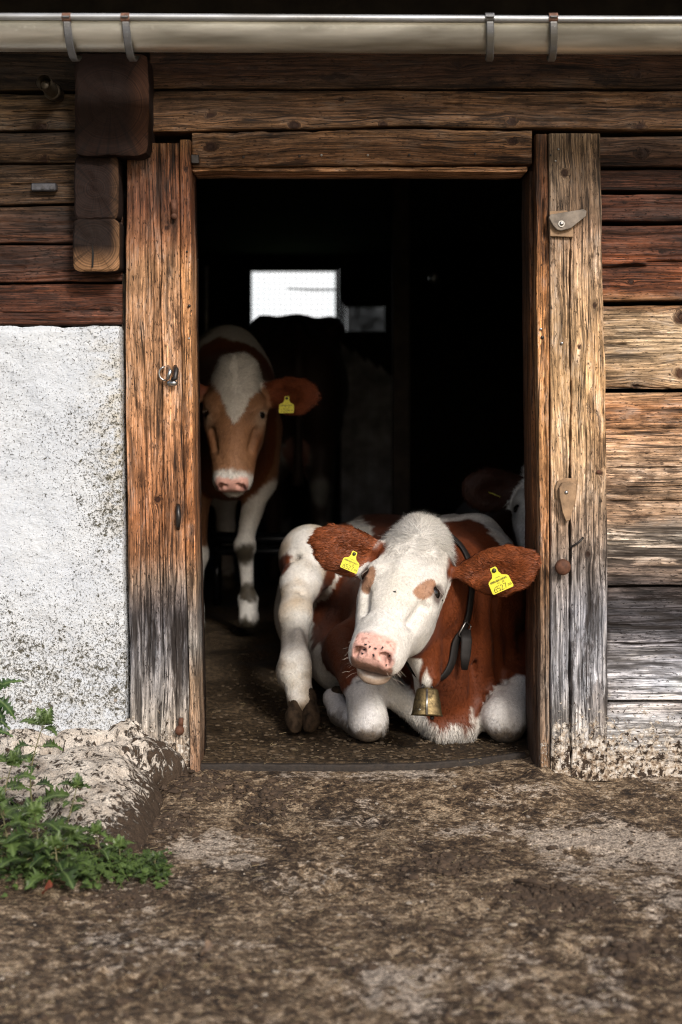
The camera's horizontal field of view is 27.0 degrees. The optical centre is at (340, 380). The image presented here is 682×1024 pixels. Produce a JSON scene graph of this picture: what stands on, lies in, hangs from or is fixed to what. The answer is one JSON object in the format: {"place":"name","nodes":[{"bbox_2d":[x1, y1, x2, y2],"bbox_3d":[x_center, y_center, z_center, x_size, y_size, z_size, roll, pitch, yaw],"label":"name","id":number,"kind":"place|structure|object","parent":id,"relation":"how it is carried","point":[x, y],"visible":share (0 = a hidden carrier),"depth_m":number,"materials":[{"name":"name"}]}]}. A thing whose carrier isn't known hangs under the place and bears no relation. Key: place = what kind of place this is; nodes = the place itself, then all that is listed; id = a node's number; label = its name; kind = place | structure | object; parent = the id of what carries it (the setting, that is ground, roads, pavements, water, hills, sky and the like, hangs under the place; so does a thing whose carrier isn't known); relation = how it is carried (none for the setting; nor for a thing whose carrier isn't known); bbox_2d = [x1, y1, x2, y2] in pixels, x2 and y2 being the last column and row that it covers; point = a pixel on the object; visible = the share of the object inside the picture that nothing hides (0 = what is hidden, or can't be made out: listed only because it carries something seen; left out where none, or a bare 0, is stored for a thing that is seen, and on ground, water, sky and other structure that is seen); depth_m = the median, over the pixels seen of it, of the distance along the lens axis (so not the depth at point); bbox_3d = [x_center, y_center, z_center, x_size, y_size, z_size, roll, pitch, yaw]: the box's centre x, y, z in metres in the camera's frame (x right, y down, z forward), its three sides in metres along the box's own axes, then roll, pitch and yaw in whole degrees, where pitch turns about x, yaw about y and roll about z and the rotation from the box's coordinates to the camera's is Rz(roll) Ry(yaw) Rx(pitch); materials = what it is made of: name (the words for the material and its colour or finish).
{"place":"outdoors","nodes":[
{"label":"outdoors","id":0,"kind":"place"},
{"bbox_2d":[252,269,346,330],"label":"sky","id":1,"kind":"structure","parent":0,"point":[266,291],"depth_m":503.51,"materials":[{"name":"white"}]},
{"bbox_2d":[0,757,681,1023],"bbox_3d":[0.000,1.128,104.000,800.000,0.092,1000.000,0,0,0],"label":"ground","id":2,"kind":"structure","parent":0,"point":[424,803],"depth_m":3.04,"materials":[{"name":"brown soil"}]},
{"bbox_2d":[0,787,36,868],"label":"weed","id":3,"kind":"object","parent":2,"relation":"on","point":[13,848],"visible":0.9,"depth_m":3.25,"materials":[{"name":"green plant"}]},
{"bbox_2d":[0,747,43,834],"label":"weed","id":4,"kind":"object","parent":2,"relation":"on","point":[13,758],"visible":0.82,"depth_m":3.46,"materials":[{"name":"green plant"}]},
{"bbox_2d":[0,707,69,818],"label":"weed","id":5,"kind":"object","parent":2,"relation":"on","point":[43,717],"visible":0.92,"depth_m":3.59,"materials":[{"name":"green plant"}]},
{"bbox_2d":[0,796,76,871],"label":"weed","id":6,"kind":"object","parent":2,"relation":"on","point":[33,810],"visible":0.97,"depth_m":3.24,"materials":[{"name":"green plant"}]},
{"bbox_2d":[41,880,52,894],"bbox_3d":[-0.635,1.099,3.074,0.026,0.032,0.031,0,0,0],"label":"fallen leaf","id":7,"kind":"object","parent":2,"relation":"on","point":[49,884],"visible":1,"depth_m":3.08,"materials":[{"name":"plant"}]},
{"bbox_2d":[25,830,90,889],"bbox_3d":[-0.630,1.069,3.166,0.135,0.111,0.113,0,0,0],"label":"weed","id":8,"kind":"object","parent":2,"relation":"on","point":[55,842],"visible":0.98,"depth_m":3.18,"materials":[{"name":"green plant"}]},
{"bbox_2d":[31,826,92,878],"bbox_3d":[-0.632,1.083,3.259,0.143,0.117,0.120,0,0,19],"label":"weed","id":9,"kind":"object","parent":2,"relation":"on","point":[74,835],"visible":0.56,"depth_m":3.27,"materials":[{"name":"green plant"}]},
{"bbox_2d":[40,772,90,849],"bbox_3d":[-0.649,1.038,3.370,0.124,0.196,0.079,0,0,-18],"label":"weed","id":10,"kind":"object","parent":2,"relation":"on","point":[77,781],"visible":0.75,"depth_m":3.39,"materials":[{"name":"green plant"}]},
{"bbox_2d":[0,835,178,896],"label":"ground cover","id":11,"kind":"object","parent":2,"relation":"on","point":[21,867],"visible":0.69,"depth_m":3.23,"materials":[{"name":"green plant"}]},
{"bbox_2d":[74,819,125,878],"bbox_3d":[-0.560,1.087,3.287,0.115,0.118,0.094,0,0,0],"label":"weed","id":12,"kind":"object","parent":2,"relation":"on","point":[95,828],"visible":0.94,"depth_m":3.31,"materials":[{"name":"green plant"}]},
{"bbox_2d":[101,834,144,869],"bbox_3d":[-0.510,1.106,3.288,0.124,0.097,0.076,0,0,28],"label":"weed","id":13,"kind":"object","parent":2,"relation":"on","point":[120,843],"visible":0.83,"depth_m":3.30,"materials":[{"name":"green plant"}]},
{"bbox_2d":[147,850,170,879],"bbox_3d":[-0.425,1.116,3.254,0.070,0.076,0.057,0,0,0],"label":"weed","id":14,"kind":"object","parent":2,"relation":"on","point":[155,856],"visible":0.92,"depth_m":3.25,"materials":[{"name":"green plant"}]},
{"bbox_2d":[200,939,212,955],"bbox_3d":[-0.263,1.099,2.745,0.024,0.031,0.031,0,0,-32],"label":"fallen leaf","id":15,"kind":"object","parent":2,"relation":"on","point":[208,945],"visible":1,"depth_m":2.75,"materials":[{"name":"brown plant"}]},
{"bbox_2d":[0,0,681,861],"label":"barn","id":16,"kind":"structure","parent":2,"relation":"on","point":[156,156],"depth_m":4.00,"materials":[{"name":"brown wood"}]},
{"bbox_2d":[0,677,22,736],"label":"vine","id":17,"kind":"object","parent":16,"relation":"attached to","point":[6,705],"visible":1,"depth_m":3.80,"materials":[{"name":"green plant"}]},
{"bbox_2d":[247,267,337,330],"bbox_3d":[-0.405,-0.687,12.030,0.767,0.533,0.180,0,0,0],"label":"window","id":18,"kind":"structure","parent":16,"relation":"in","point":[250,269],"depth_m":11.98,"materials":[{"name":"glass"}]},
{"bbox_2d":[343,303,387,334],"bbox_3d":[0.206,-0.518,12.050,0.376,0.261,0.140,0,0,0],"label":"window","id":19,"kind":"structure","parent":16,"relation":"in","point":[362,318],"depth_m":12.05,"materials":[{"name":"grey glass"}]},
{"bbox_2d":[0,775,681,1023],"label":"mud clods","id":20,"kind":"object","parent":2,"relation":"on","point":[72,1018],"visible":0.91,"depth_m":2.81,"materials":[{"name":"brown soil"}]},
{"bbox_2d":[0,782,681,1023],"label":"stone chips","id":21,"kind":"object","parent":2,"relation":"on","point":[224,861],"visible":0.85,"depth_m":2.94,"materials":[{"name":"grey stone"}]},
{"bbox_2d":[201,752,525,771],"bbox_3d":[0.071,1.097,4.035,0.947,0.036,0.086,0,0,-7],"label":"door threshold","id":22,"kind":"object","parent":2,"relation":"on","point":[309,767],"visible":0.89,"depth_m":4.00,"materials":[{"name":"concrete"}]},
{"bbox_2d":[57,769,680,968],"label":"dung crumbs","id":23,"kind":"object","parent":2,"relation":"on","point":[529,894],"visible":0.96,"depth_m":3.15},
{"bbox_2d":[513,878,549,887],"bbox_3d":[0.423,1.115,3.160,0.086,0.017,0.012,0,0,31],"label":"stick","id":24,"kind":"object","parent":2,"relation":"on","point":[530,880],"visible":1,"depth_m":3.16,"materials":[{"name":"wood"}]},
{"bbox_2d":[201,509,529,763],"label":"floor","id":25,"kind":"structure","parent":0,"point":[229,639],"depth_m":4.74,"materials":[{"name":"brown soil"}]},
{"bbox_2d":[212,545,279,604],"bbox_3d":[-0.135,0.937,6.858,0.970,0.294,0.064,0,0,0],"label":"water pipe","id":26,"kind":"object","parent":25,"relation":"on","point":[218,551],"visible":0.27,"depth_m":6.84,"materials":[{"name":"black metal"}]},
{"bbox_2d":[213,532,288,602],"bbox_3d":[-0.135,0.907,6.905,0.971,0.354,0.070,0,0,0],"label":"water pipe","id":27,"kind":"object","parent":25,"relation":"on","point":[262,538],"visible":0.26,"depth_m":6.88,"materials":[{"name":"black metal"}]},
{"bbox_2d":[199,324,321,630],"bbox_3d":[-0.562,0.416,6.427,0.666,1.375,2.542,0,0,-8],"label":"cow","id":28,"kind":"object","parent":25,"relation":"on","point":[246,396],"visible":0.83,"depth_m":5.52},
{"bbox_2d":[250,314,347,581],"bbox_3d":[-0.245,0.348,8.698,0.580,1.488,2.404,0,0,0],"label":"cow","id":29,"kind":"object","parent":25,"relation":"on","point":[306,347],"visible":0.68,"depth_m":7.63},
{"bbox_2d":[204,670,517,760],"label":"floor crumbs","id":30,"kind":"object","parent":25,"relation":"on","point":[355,751],"visible":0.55,"depth_m":4.25,"materials":[{"name":"brown soil"}]},
{"bbox_2d":[207,654,520,763],"bbox_3d":[0.051,1.079,4.807,0.949,0.010,1.621,0,0,0],"label":"stable straw","id":31,"kind":"object","parent":25,"relation":"on","point":[328,728],"visible":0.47,"depth_m":4.23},
{"bbox_2d":[341,343,391,522],"bbox_3d":[0.183,0.404,10.285,0.365,1.359,0.030,0,0,0],"label":"partition","id":32,"kind":"object","parent":25,"relation":"on","point":[372,438],"visible":0.75,"depth_m":10.27,"materials":[{"name":"black wood"}]},
{"bbox_2d":[274,509,541,744],"bbox_3d":[0.207,0.747,4.860,0.918,0.750,2.161,0,0,0],"label":"cow","id":33,"kind":"object","parent":25,"relation":"on","point":[339,603],"visible":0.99,"depth_m":4.23},
{"bbox_2d":[411,684,442,719],"bbox_3d":[0.244,0.912,4.042,0.093,0.107,0.067,0,0,0],"label":"cow bell","id":34,"kind":"object","parent":33,"relation":"hanging from","point":[426,702],"visible":1,"depth_m":4.03,"materials":[{"name":"gold metal"}]},
{"bbox_2d":[454,464,524,546],"bbox_3d":[0.759,0.668,6.032,0.673,0.832,2.295,0,0,0],"label":"cow","id":35,"kind":"object","parent":25,"relation":"on","point":[497,495],"visible":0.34,"depth_m":5.12}
]}

